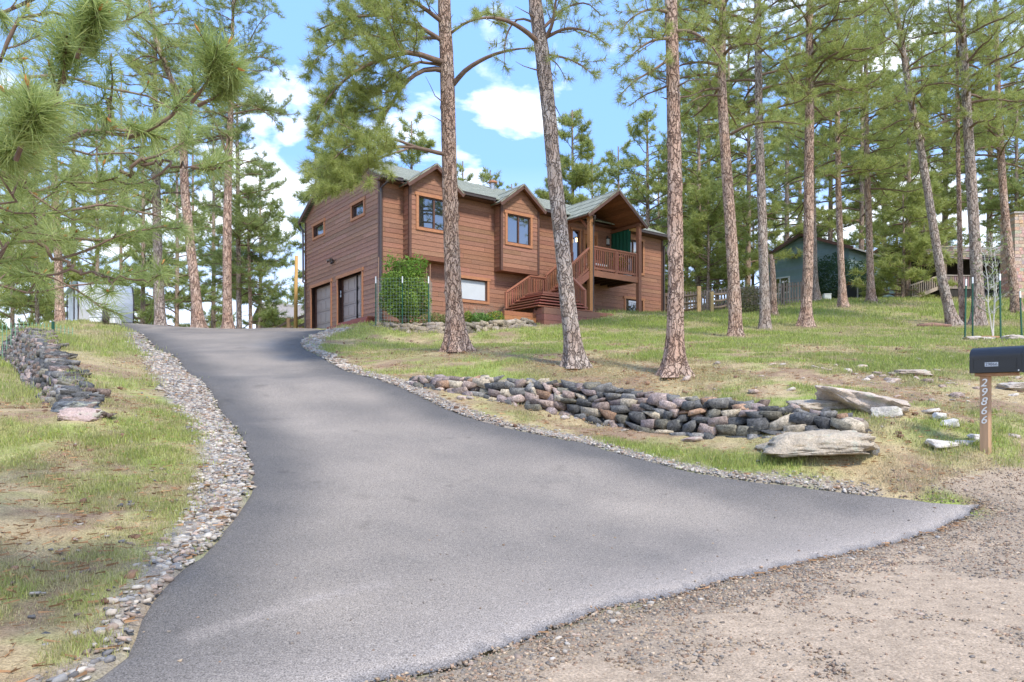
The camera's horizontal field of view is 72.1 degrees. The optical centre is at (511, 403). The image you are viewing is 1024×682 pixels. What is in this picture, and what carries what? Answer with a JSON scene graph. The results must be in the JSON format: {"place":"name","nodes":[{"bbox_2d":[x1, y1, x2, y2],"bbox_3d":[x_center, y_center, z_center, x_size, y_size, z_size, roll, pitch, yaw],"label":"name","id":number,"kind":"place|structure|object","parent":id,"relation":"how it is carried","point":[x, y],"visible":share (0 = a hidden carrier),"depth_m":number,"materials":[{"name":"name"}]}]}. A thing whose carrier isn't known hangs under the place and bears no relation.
{"place":"outdoors","nodes":[
{"label":"outdoors","id":0,"kind":"place"},
{"bbox_2d":[0,298,1023,681],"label":"ground","id":1,"kind":"structure","parent":0,"point":[20,638],"depth_m":8.42,"materials":[{"name":"soil"}]},
{"bbox_2d":[0,89,60,324],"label":"pine tree","id":2,"kind":"object","parent":1,"relation":"on","point":[13,298],"visible":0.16,"depth_m":41.02,"materials":[{"name":"green plant"}]},
{"bbox_2d":[0,170,65,330],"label":"pine tree","id":3,"kind":"object","parent":1,"relation":"on","point":[12,316],"visible":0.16,"depth_m":46.34,"materials":[{"name":"green plant"}]},
{"bbox_2d":[0,170,70,326],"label":"pine tree","id":4,"kind":"object","parent":1,"relation":"on","point":[8,290],"visible":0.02,"depth_m":59.31,"materials":[{"name":"green plant"}]},
{"bbox_2d":[0,169,78,324],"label":"pine tree","id":5,"kind":"object","parent":1,"relation":"on","point":[37,312],"visible":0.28,"depth_m":41.79,"materials":[{"name":"green plant"}]},
{"bbox_2d":[0,326,116,417],"label":"terrace stone wall","id":6,"kind":"structure","parent":1,"relation":"on","point":[43,364],"depth_m":12.24,"materials":[{"name":"grey stone"}]},
{"bbox_2d":[4,22,124,321],"bbox_3d":[-21.617,-10.789,34.023,5.994,14.654,5.056,0,0,-27],"label":"pine tree","id":7,"kind":"object","parent":1,"relation":"on","point":[59,313],"visible":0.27,"depth_m":33.90,"materials":[{"name":"green plant"}]},
{"bbox_2d":[4,92,136,323],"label":"pine tree","id":8,"kind":"object","parent":1,"relation":"on","point":[86,157],"visible":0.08,"depth_m":61.67,"materials":[{"name":"green plant"}]},
{"bbox_2d":[50,401,100,412],"bbox_3d":[-5.578,0.076,8.988,0.607,0.207,0.363,0,0,12],"label":"boulder","id":9,"kind":"object","parent":1,"relation":"on","point":[57,406],"visible":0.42,"depth_m":8.87,"materials":[{"name":"grey stone"}]},
{"bbox_2d":[56,407,104,421],"bbox_3d":[-5.279,0.150,8.597,0.532,0.199,0.299,0,0,-8],"label":"boulder","id":10,"kind":"object","parent":1,"relation":"on","point":[87,415],"visible":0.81,"depth_m":8.53,"materials":[{"name":"grey stone"}]},
{"bbox_2d":[49,112,149,323],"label":"pine tree","id":11,"kind":"object","parent":1,"relation":"on","point":[73,276],"visible":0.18,"depth_m":49.54,"materials":[{"name":"green plant"}]},
{"bbox_2d":[65,281,134,322],"bbox_3d":[-22.030,-4.924,37.562,2.712,2.582,6.670,0,0,-37],"label":"caravan","id":12,"kind":"object","parent":1,"relation":"on","point":[71,314],"visible":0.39,"depth_m":36.35,"materials":[{"name":"white metal"}]},
{"bbox_2d":[74,77,168,323],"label":"pine tree","id":13,"kind":"object","parent":1,"relation":"on","point":[121,250],"visible":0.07,"depth_m":63.70,"materials":[{"name":"green plant"}]},
{"bbox_2d":[0,381,247,681],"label":"grass","id":14,"kind":"structure","parent":1,"relation":"on","point":[108,441],"depth_m":6.62,"materials":[{"name":"green plant"}]},
{"bbox_2d":[0,0,269,332],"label":"pine tree","id":15,"kind":"object","parent":1,"relation":"on","point":[28,146],"visible":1,"depth_m":3.21,"materials":[{"name":"green plant"}]},
{"bbox_2d":[26,356,256,681],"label":"river gravel","id":16,"kind":"structure","parent":1,"relation":"on","point":[222,489],"depth_m":6.61,"materials":[{"name":"grey gravel"}]},
{"bbox_2d":[90,97,196,323],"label":"pine tree","id":17,"kind":"object","parent":1,"relation":"on","point":[142,302],"visible":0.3,"depth_m":45.78,"materials":[{"name":"green plant"}]},
{"bbox_2d":[84,0,205,325],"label":"pine tree","id":18,"kind":"object","parent":1,"relation":"on","point":[159,313],"visible":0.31,"depth_m":32.80,"materials":[{"name":"green plant"}]},
{"bbox_2d":[123,332,184,372],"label":"gravel","id":19,"kind":"structure","parent":1,"relation":"on","point":[165,355],"depth_m":16.93,"materials":[{"name":"grey gravel"}]},
{"bbox_2d":[119,168,208,321],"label":"pine tree","id":20,"kind":"object","parent":1,"relation":"on","point":[184,282],"visible":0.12,"depth_m":59.97,"materials":[{"name":"green plant"}]},
{"bbox_2d":[113,0,227,327],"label":"pine tree","id":21,"kind":"object","parent":1,"relation":"on","point":[198,320],"visible":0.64,"depth_m":29.83,"materials":[{"name":"green plant"}]},
{"bbox_2d":[123,130,222,326],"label":"pine tree","id":22,"kind":"object","parent":1,"relation":"on","point":[205,292],"visible":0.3,"depth_m":51.96,"materials":[{"name":"green plant"}]},
{"bbox_2d":[0,318,349,408],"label":"bank grass","id":23,"kind":"structure","parent":1,"relation":"on","point":[21,389],"depth_m":15.69,"materials":[{"name":"green plant"}]},
{"bbox_2d":[139,121,235,327],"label":"pine tree","id":24,"kind":"object","parent":1,"relation":"on","point":[208,316],"visible":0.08,"depth_m":65.21,"materials":[{"name":"green plant"}]},
{"bbox_2d":[171,106,258,327],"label":"pine tree","id":25,"kind":"object","parent":1,"relation":"on","point":[214,309],"visible":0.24,"depth_m":55.83,"materials":[{"name":"green plant"}]},
{"bbox_2d":[155,0,300,328],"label":"pine tree","id":26,"kind":"object","parent":1,"relation":"on","point":[263,105],"visible":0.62,"depth_m":29.86,"materials":[{"name":"green plant"}]},
{"bbox_2d":[189,80,295,328],"bbox_3d":[-14.747,-10.853,38.070,5.788,15.035,5.613,0,0,0],"label":"pine tree","id":27,"kind":"object","parent":1,"relation":"on","point":[255,218],"visible":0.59,"depth_m":37.72,"materials":[{"name":"green plant"}]},
{"bbox_2d":[207,181,293,327],"bbox_3d":[-14.180,-7.739,38.231,5.278,8.773,5.016,0,0,0],"label":"pine tree","id":28,"kind":"object","parent":1,"relation":"on","point":[259,250],"visible":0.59,"depth_m":37.79,"materials":[{"name":"green plant"}]},
{"bbox_2d":[211,160,296,328],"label":"pine tree","id":29,"kind":"object","parent":1,"relation":"on","point":[269,315],"visible":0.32,"depth_m":47.43,"materials":[{"name":"green plant"}]},
{"bbox_2d":[253,302,303,327],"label":"house","id":30,"kind":"structure","parent":1,"relation":"on","point":[289,308],"depth_m":68.33,"materials":[{"name":"concrete"}]},
{"bbox_2d":[294,256,297,327],"bbox_3d":[-11.052,-5.440,36.000,0.219,4.177,0.199,0,0,0],"label":"wooden pole","id":31,"kind":"object","parent":1,"relation":"on","point":[296,295],"visible":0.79,"depth_m":35.93,"materials":[{"name":"brown wood"}]},
{"bbox_2d":[284,140,323,327],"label":"pine tree","id":32,"kind":"object","parent":1,"relation":"on","point":[294,219],"visible":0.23,"depth_m":43.54,"materials":[{"name":"green plant"}]},
{"bbox_2d":[300,327,360,367],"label":"corner gravel","id":33,"kind":"structure","parent":1,"relation":"on","point":[323,354],"depth_m":20.41,"materials":[{"name":"grey gravel"}]},
{"bbox_2d":[375,276,431,325],"bbox_3d":[-3.895,-3.618,25.445,1.908,1.740,1.313,0,0,0],"label":"wire cage","id":34,"kind":"object","parent":1,"relation":"on","point":[384,312],"visible":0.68,"depth_m":24.95,"materials":[{"name":"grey metal"}]},
{"bbox_2d":[379,250,432,323],"bbox_3d":[-3.900,-4.122,25.584,2.027,2.891,1.494,0,0,0],"label":"shrub","id":35,"kind":"object","parent":1,"relation":"on","point":[407,270],"visible":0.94,"depth_m":25.35,"materials":[{"name":"green plant"}]},
{"bbox_2d":[386,111,436,169],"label":"pine tree","id":36,"kind":"object","parent":1,"relation":"on","point":[422,141],"visible":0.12,"depth_m":45.99,"materials":[{"name":"green plant"}]},
{"bbox_2d":[293,0,534,352],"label":"pine tree","id":37,"kind":"object","parent":1,"relation":"on","point":[341,171],"visible":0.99,"depth_m":16.60,"materials":[{"name":"green plant"}]},
{"bbox_2d":[372,317,537,333],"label":"garden stone wall","id":38,"kind":"structure","parent":1,"relation":"on","point":[436,327],"depth_m":24.82,"materials":[{"name":"beige stone"}]},
{"bbox_2d":[298,154,667,328],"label":"wooden house","id":39,"kind":"structure","parent":1,"relation":"on","point":[507,251],"depth_m":30.22,"materials":[{"name":"brown wood"}]},
{"bbox_2d":[309,278,331,328],"bbox_3d":[-8.479,-4.220,31.796,0.400,2.440,2.580,0,0,-37],"label":"garage door","id":40,"kind":"structure","parent":39,"relation":"in","point":[323,294],"depth_m":32.13,"materials":[{"name":"brown wood"}]},
{"bbox_2d":[336,267,363,324],"bbox_3d":[-6.616,-4.220,29.312,0.400,2.440,2.710,0,0,-37],"label":"garage door","id":41,"kind":"structure","parent":39,"relation":"in","point":[348,284],"depth_m":29.73,"materials":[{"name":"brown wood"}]},
{"bbox_2d":[611,229,630,256],"bbox_3d":[5.237,-7.720,33.883,0.050,1.240,1.380,0,0,-37],"label":"patio screen","id":42,"kind":"object","parent":39,"relation":"attached to","point":[621,240],"visible":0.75,"depth_m":33.84,"materials":[{"name":"green fabric"}]},
{"bbox_2d":[475,165,503,188],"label":"pine tree","id":43,"kind":"object","parent":1,"relation":"on","point":[484,177],"visible":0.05,"depth_m":51.56,"materials":[{"name":"green plant"}]},
{"bbox_2d":[1,355,994,679],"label":"lawn pebbles","id":44,"kind":"object","parent":1,"relation":"on","point":[105,609],"visible":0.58,"depth_m":4.97,"materials":[{"name":"stone"}]},
{"bbox_2d":[0,340,1023,681],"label":"grass tufts","id":45,"kind":"object","parent":1,"relation":"on","point":[198,466],"visible":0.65,"depth_m":7.52,"materials":[{"name":"green plant"}]},
{"bbox_2d":[0,332,1023,603],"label":"pine cones","id":46,"kind":"object","parent":1,"relation":"on","point":[216,508],"visible":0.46,"depth_m":9.60,"materials":[{"name":"plant"}]},
{"bbox_2d":[1,314,1023,404],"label":"lawn grass","id":47,"kind":"structure","parent":1,"relation":"on","point":[915,336],"depth_m":19.84,"materials":[{"name":"green plant"}]},
{"bbox_2d":[449,0,613,368],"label":"pine tree","id":48,"kind":"object","parent":1,"relation":"on","point":[574,355],"visible":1,"depth_m":14.86,"materials":[{"name":"brown plant"}]},
{"bbox_2d":[502,307,613,324],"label":"timber retaining wall","id":49,"kind":"structure","parent":1,"relation":"on","point":[544,315],"depth_m":27.68,"materials":[{"name":"brown wood"}]},
{"bbox_2d":[533,107,609,204],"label":"pine tree","id":50,"kind":"object","parent":1,"relation":"on","point":[577,176],"visible":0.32,"depth_m":48.70,"materials":[{"name":"green plant"}]},
{"bbox_2d":[575,157,612,197],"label":"pine tree","id":51,"kind":"object","parent":1,"relation":"on","point":[603,190],"visible":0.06,"depth_m":64.68,"materials":[{"name":"green plant"}]},
{"bbox_2d":[337,365,882,495],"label":"edge gravel","id":52,"kind":"structure","parent":1,"relation":"on","point":[555,434],"depth_m":9.59,"materials":[{"name":"grey gravel"}]},
{"bbox_2d":[599,139,644,202],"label":"pine tree","id":53,"kind":"object","parent":1,"relation":"on","point":[610,158],"visible":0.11,"depth_m":54.42,"materials":[{"name":"green plant"}]},
{"bbox_2d":[392,374,879,455],"label":"dry stone wall","id":54,"kind":"structure","parent":1,"relation":"on","point":[596,403],"depth_m":10.60,"materials":[{"name":"grey stone"}]},
{"bbox_2d":[608,102,705,305],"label":"pine tree","id":55,"kind":"object","parent":1,"relation":"on","point":[646,115],"visible":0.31,"depth_m":45.67,"materials":[{"name":"green plant"}]},
{"bbox_2d":[596,0,744,377],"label":"pine tree","id":56,"kind":"object","parent":1,"relation":"on","point":[674,362],"visible":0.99,"depth_m":13.37,"materials":[{"name":"green plant"}]},
{"bbox_2d":[651,98,720,288],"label":"pine tree","id":57,"kind":"object","parent":1,"relation":"on","point":[690,160],"visible":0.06,"depth_m":59.35,"materials":[{"name":"green plant"}]},
{"bbox_2d":[639,67,756,307],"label":"pine tree","id":58,"kind":"object","parent":1,"relation":"on","point":[699,178],"visible":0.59,"depth_m":43.17,"materials":[{"name":"green plant"}]},
{"bbox_2d":[656,48,757,290],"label":"pine tree","id":59,"kind":"object","parent":1,"relation":"on","point":[713,144],"visible":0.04,"depth_m":65.55,"materials":[{"name":"green plant"}]},
{"bbox_2d":[665,286,753,311],"bbox_3d":[12.378,-5.739,40.000,9.831,2.846,2.289,0,0,-43],"label":"split rail fence","id":60,"kind":"object","parent":1,"relation":"on","point":[711,307],"visible":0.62,"depth_m":36.66,"materials":[{"name":"brown wood"}]},
{"bbox_2d":[665,184,758,308],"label":"pine tree","id":61,"kind":"object","parent":1,"relation":"on","point":[689,245],"visible":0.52,"depth_m":41.58,"materials":[{"name":"green plant"}]},
{"bbox_2d":[406,356,1021,438],"bbox_3d":[4.930,-0.214,11.623,13.857,1.514,5.846,0,0,0],"label":"bank rubble","id":62,"kind":"object","parent":1,"relation":"on","point":[866,378],"visible":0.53,"depth_m":12.02,"materials":[{"name":"stone"}]},
{"bbox_2d":[627,0,813,336],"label":"pine tree","id":63,"kind":"object","parent":1,"relation":"on","point":[735,323],"visible":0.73,"depth_m":22.84,"materials":[{"name":"brown plant"}]},
{"bbox_2d":[681,25,779,266],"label":"pine tree","id":64,"kind":"object","parent":1,"relation":"on","point":[715,170],"visible":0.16,"depth_m":56.70,"materials":[{"name":"green plant"}]},
{"bbox_2d":[684,282,801,311],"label":"picket fence","id":65,"kind":"object","parent":1,"relation":"on","point":[781,289],"visible":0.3,"depth_m":40.01,"materials":[{"name":"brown wood"}]},
{"bbox_2d":[469,295,1023,326],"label":"hill grass","id":66,"kind":"structure","parent":1,"relation":"on","point":[784,314],"depth_m":32.50,"materials":[{"name":"green plant"}]},
{"bbox_2d":[701,45,802,300],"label":"pine tree","id":67,"kind":"object","parent":1,"relation":"on","point":[747,269],"visible":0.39,"depth_m":49.21,"materials":[{"name":"green plant"}]},
{"bbox_2d":[740,284,780,312],"bbox_3d":[12.115,-5.105,34.922,2.471,1.501,2.389,0,0,0],"label":"bush","id":68,"kind":"object","parent":1,"relation":"on","point":[749,293],"visible":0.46,"depth_m":34.76,"materials":[{"name":"green plant"}]},
{"bbox_2d":[738,194,782,287],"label":"pine tree","id":69,"kind":"object","parent":1,"relation":"on","point":[755,245],"visible":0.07,"depth_m":57.67,"materials":[{"name":"green plant"}]},
{"bbox_2d":[502,347,1023,502],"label":"verge grass","id":70,"kind":"structure","parent":1,"relation":"on","point":[709,454],"depth_m":10.98,"materials":[{"name":"green plant"}]},
{"bbox_2d":[681,0,844,329],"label":"pine tree","id":71,"kind":"object","parent":1,"relation":"on","point":[758,88],"visible":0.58,"depth_m":25.87,"materials":[{"name":"green plant"}]},
{"bbox_2d":[768,254,779,316],"bbox_3d":[11.921,-5.310,32.034,0.567,2.878,0.478,0,0,-44],"label":"dead tree","id":72,"kind":"object","parent":1,"relation":"on","point":[773,301],"visible":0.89,"depth_m":31.89,"materials":[{"name":"brown plant"}]},
{"bbox_2d":[736,19,844,259],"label":"pine tree","id":73,"kind":"object","parent":1,"relation":"on","point":[793,230],"visible":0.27,"depth_m":55.84,"materials":[{"name":"green plant"}]},
{"bbox_2d":[755,30,853,272],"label":"pine tree","id":74,"kind":"object","parent":1,"relation":"on","point":[818,180],"visible":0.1,"depth_m":71.70,"materials":[{"name":"green plant"}]},
{"bbox_2d":[748,2,881,300],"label":"pine tree","id":75,"kind":"object","parent":1,"relation":"on","point":[794,156],"visible":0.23,"depth_m":41.83,"materials":[{"name":"green plant"}]},
{"bbox_2d":[785,399,846,411],"bbox_3d":[4.422,0.049,10.401,0.895,0.225,0.614,0,0,-14],"label":"boulder","id":76,"kind":"object","parent":1,"relation":"on","point":[809,404],"visible":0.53,"depth_m":10.16,"materials":[{"name":"grey stone"}]},
{"bbox_2d":[755,429,879,457],"bbox_3d":[3.723,0.507,8.608,1.353,0.357,0.800,0,0,5],"label":"boulder","id":77,"kind":"object","parent":1,"relation":"on","point":[828,442],"visible":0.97,"depth_m":8.37,"materials":[{"name":"grey stone"}]},
{"bbox_2d":[739,0,901,327],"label":"pine tree","id":78,"kind":"object","parent":1,"relation":"on","point":[806,317],"visible":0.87,"depth_m":26.27,"materials":[{"name":"green plant"}]},
{"bbox_2d":[754,233,894,300],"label":"house","id":79,"kind":"structure","parent":1,"relation":"on","point":[788,270],"depth_m":54.16,"materials":[{"name":"wood"}]},
{"bbox_2d":[789,60,878,240],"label":"pine tree","id":80,"kind":"object","parent":1,"relation":"on","point":[846,188],"visible":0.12,"depth_m":59.51,"materials":[{"name":"green plant"}]},
{"bbox_2d":[764,0,910,306],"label":"pine tree","id":81,"kind":"object","parent":1,"relation":"on","point":[868,166],"visible":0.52,"depth_m":35.48,"materials":[{"name":"green plant"}]},
{"bbox_2d":[817,252,861,298],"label":"bush","id":82,"kind":"object","parent":1,"relation":"on","point":[830,267],"visible":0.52,"depth_m":49.37,"materials":[{"name":"green plant"}]},
{"bbox_2d":[815,385,910,414],"bbox_3d":[5.062,0.024,10.211,1.258,0.570,0.916,0,0,22],"label":"boulder","id":83,"kind":"object","parent":1,"relation":"on","point":[858,401],"visible":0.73,"depth_m":9.92,"materials":[{"name":"grey stone"}]},
{"bbox_2d":[816,25,917,249],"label":"pine tree","id":84,"kind":"object","parent":1,"relation":"on","point":[856,200],"visible":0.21,"depth_m":55.68,"materials":[{"name":"green plant"}]},
{"bbox_2d":[833,37,918,253],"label":"pine tree","id":85,"kind":"object","parent":1,"relation":"on","point":[846,241],"visible":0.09,"depth_m":71.82,"materials":[{"name":"green plant"}]},
{"bbox_2d":[814,0,941,302],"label":"pine tree","id":86,"kind":"object","parent":1,"relation":"on","point":[870,285],"visible":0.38,"depth_m":37.83,"materials":[{"name":"green plant"}]},
{"bbox_2d":[870,406,902,418],"bbox_3d":[5.176,0.139,9.782,0.415,0.195,0.273,0,0,17],"label":"boulder","id":87,"kind":"object","parent":1,"relation":"on","point":[896,411],"visible":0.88,"depth_m":9.66,"materials":[{"name":"grey stone"}]},
{"bbox_2d":[848,183,957,297],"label":"pine tree","id":88,"kind":"object","parent":1,"relation":"on","point":[921,245],"visible":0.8,"depth_m":41.11,"materials":[{"name":"green plant"}]},
{"bbox_2d":[852,37,967,296],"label":"pine tree","id":89,"kind":"object","parent":1,"relation":"on","point":[936,186],"visible":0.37,"depth_m":43.50,"materials":[{"name":"green plant"}]},
{"bbox_2d":[863,0,993,325],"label":"pine tree","id":90,"kind":"object","parent":1,"relation":"on","point":[951,316],"visible":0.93,"depth_m":27.77,"materials":[{"name":"brown plant"}]},
{"bbox_2d":[871,20,987,234],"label":"pine tree","id":91,"kind":"object","parent":1,"relation":"on","point":[948,212],"visible":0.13,"depth_m":57.41,"materials":[{"name":"green plant"}]},
{"bbox_2d":[894,7,985,245],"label":"pine tree","id":92,"kind":"object","parent":1,"relation":"on","point":[947,181],"visible":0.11,"depth_m":61.62,"materials":[{"name":"green plant"}]},
{"bbox_2d":[864,439,1023,499],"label":"straw fringe","id":93,"kind":"object","parent":1,"relation":"on","point":[938,467],"visible":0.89,"depth_m":8.27,"materials":[{"name":"beige plant"}]},
{"bbox_2d":[910,246,1000,297],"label":"shelter","id":94,"kind":"object","parent":1,"relation":"on","point":[951,273],"visible":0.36,"depth_m":42.88,"materials":[{"name":"brown wood"}]},
{"bbox_2d":[891,0,1023,325],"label":"pine tree","id":95,"kind":"object","parent":1,"relation":"on","point":[966,112],"visible":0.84,"depth_m":27.82,"materials":[{"name":"brown plant"}]},
{"bbox_2d":[913,0,1017,323],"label":"pine tree","id":96,"kind":"object","parent":1,"relation":"on","point":[961,301],"visible":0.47,"depth_m":28.52,"materials":[{"name":"green plant"}]},
{"bbox_2d":[927,0,1023,312],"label":"pine tree","id":97,"kind":"object","parent":1,"relation":"on","point":[997,126],"visible":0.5,"depth_m":32.85,"materials":[{"name":"green plant"}]},
{"bbox_2d":[935,2,1023,248],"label":"pine tree","id":98,"kind":"object","parent":1,"relation":"on","point":[991,191],"visible":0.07,"depth_m":57.88,"materials":[{"name":"green plant"}]},
{"bbox_2d":[960,0,1023,234],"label":"pine tree","id":99,"kind":"object","parent":1,"relation":"on","point":[996,181],"visible":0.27,"depth_m":50.40,"materials":[{"name":"green plant"}]},
{"bbox_2d":[973,228,1011,335],"bbox_3d":[14.743,-3.662,21.600,1.018,3.361,1.270,0,0,36],"label":"birch sapling","id":100,"kind":"object","parent":1,"relation":"on","point":[994,287],"visible":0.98,"depth_m":21.56,"materials":[{"name":"green plant"}]},
{"bbox_2d":[962,78,1023,248],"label":"pine tree","id":101,"kind":"object","parent":1,"relation":"on","point":[993,205],"visible":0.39,"depth_m":48.31,"materials":[{"name":"green plant"}]},
{"bbox_2d":[969,345,1023,454],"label":"mailbox","id":102,"kind":"object","parent":1,"relation":"on","point":[986,364],"visible":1,"depth_m":8.53,"materials":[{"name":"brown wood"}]},
{"bbox_2d":[998,211,1023,297],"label":"stone chimney","id":103,"kind":"object","parent":1,"relation":"on","point":[1017,223],"visible":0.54,"depth_m":40.40,"materials":[{"name":"beige stone"}]},
{"bbox_2d":[0,0,1023,330],"label":"sky","id":104,"kind":"structure","parent":0,"point":[499,122],"materials":[{"name":"blue"}]},
{"bbox_2d":[93,323,979,681],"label":"driveway","id":105,"kind":"structure","parent":0,"point":[365,493],"depth_m":6.26,"materials":[{"name":"grey asphalt"}]},
{"bbox_2d":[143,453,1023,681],"bbox_3d":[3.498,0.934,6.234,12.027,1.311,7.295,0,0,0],"label":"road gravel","id":106,"kind":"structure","parent":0,"point":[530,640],"depth_m":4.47,"materials":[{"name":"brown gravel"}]},
{"bbox_2d":[390,470,1023,681],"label":"dirt road","id":107,"kind":"structure","parent":0,"point":[942,645],"depth_m":4.03,"materials":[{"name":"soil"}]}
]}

